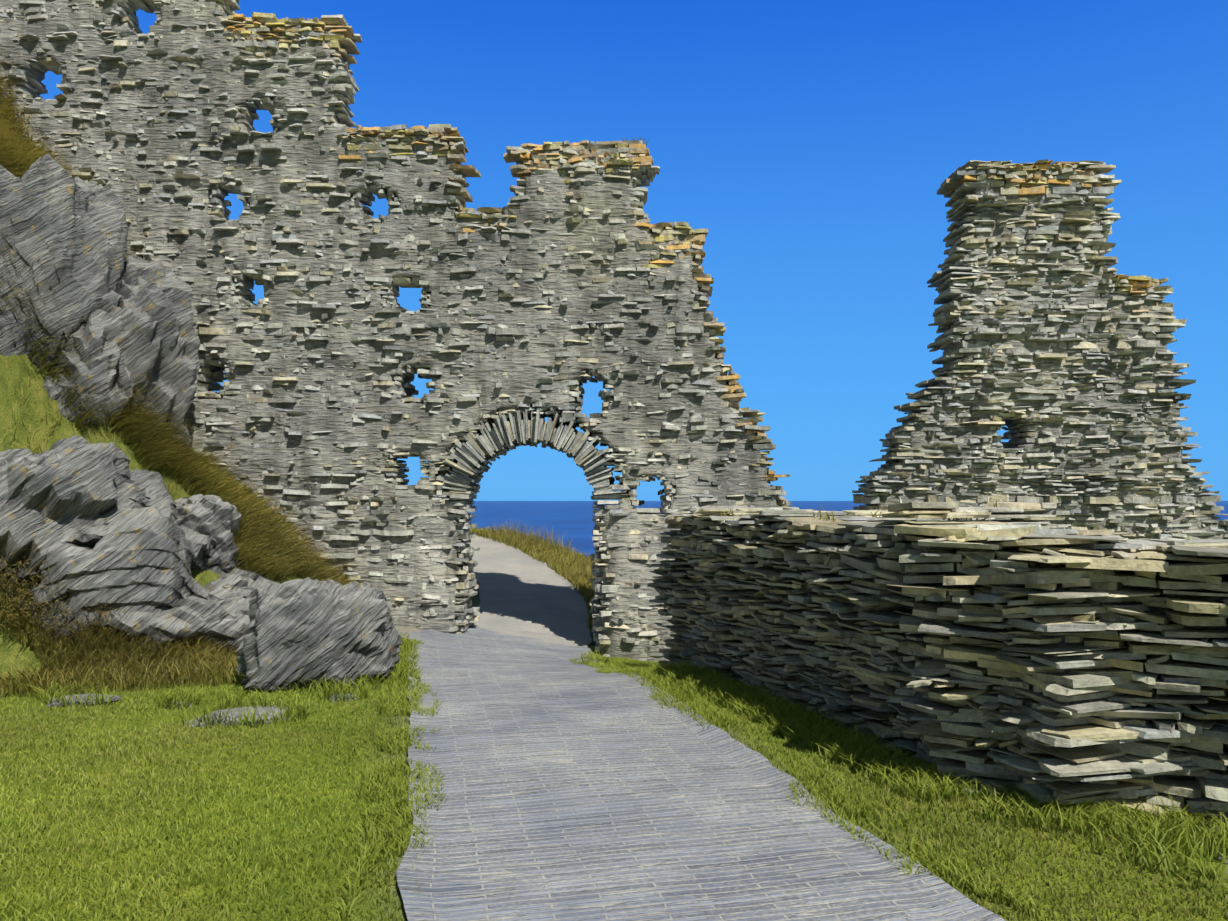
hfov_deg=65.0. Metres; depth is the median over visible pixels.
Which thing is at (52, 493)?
crag
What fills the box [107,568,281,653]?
crag
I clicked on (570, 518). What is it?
sea water
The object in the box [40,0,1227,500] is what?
sky
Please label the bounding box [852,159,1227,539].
ruined tower
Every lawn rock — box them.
[46,693,121,706]
[165,701,191,708]
[185,706,294,726]
[326,694,357,701]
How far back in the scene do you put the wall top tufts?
7.32 m
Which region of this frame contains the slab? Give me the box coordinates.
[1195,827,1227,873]
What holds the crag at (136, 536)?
on the terrain at (14, 381)
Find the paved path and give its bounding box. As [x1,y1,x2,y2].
[396,534,1005,920]
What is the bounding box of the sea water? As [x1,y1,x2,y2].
[468,501,1227,556]
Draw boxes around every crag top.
[0,152,128,370]
[44,256,199,451]
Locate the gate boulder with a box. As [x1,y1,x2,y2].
[235,577,401,692]
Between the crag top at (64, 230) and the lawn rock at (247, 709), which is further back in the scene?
the crag top at (64, 230)
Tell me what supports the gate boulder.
on the terrain at (14, 381)
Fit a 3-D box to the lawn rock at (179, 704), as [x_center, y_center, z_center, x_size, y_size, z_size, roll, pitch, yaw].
[-3.393,1.922,7.511,0.227,0.077,0.192,1,-2,-14]
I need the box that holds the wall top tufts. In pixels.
[297,16,1139,524]
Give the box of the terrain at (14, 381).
[0,121,1227,920]
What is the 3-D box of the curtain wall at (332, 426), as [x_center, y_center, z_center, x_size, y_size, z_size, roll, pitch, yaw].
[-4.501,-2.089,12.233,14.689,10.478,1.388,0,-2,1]
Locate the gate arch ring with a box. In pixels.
[438,409,629,500]
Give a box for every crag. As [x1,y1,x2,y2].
[0,436,167,597]
[13,479,238,642]
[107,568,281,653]
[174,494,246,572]
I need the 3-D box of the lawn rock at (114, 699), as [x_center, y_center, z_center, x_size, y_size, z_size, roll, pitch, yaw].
[-4.284,1.964,7.768,0.573,0.116,0.388,1,-2,-18]
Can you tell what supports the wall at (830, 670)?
on the terrain at (14, 381)
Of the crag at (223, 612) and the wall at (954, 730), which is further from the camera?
the crag at (223, 612)
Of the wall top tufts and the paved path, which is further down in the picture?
the paved path
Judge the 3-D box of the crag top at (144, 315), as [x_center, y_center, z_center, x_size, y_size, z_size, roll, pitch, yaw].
[-6.106,-1.243,11.106,2.087,2.602,1.882,-1,-2,19]
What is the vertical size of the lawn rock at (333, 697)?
0.098 m
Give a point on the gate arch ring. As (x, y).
(503, 435)
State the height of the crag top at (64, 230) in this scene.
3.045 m
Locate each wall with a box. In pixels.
[0,0,790,661]
[647,502,1209,818]
[887,523,1227,828]

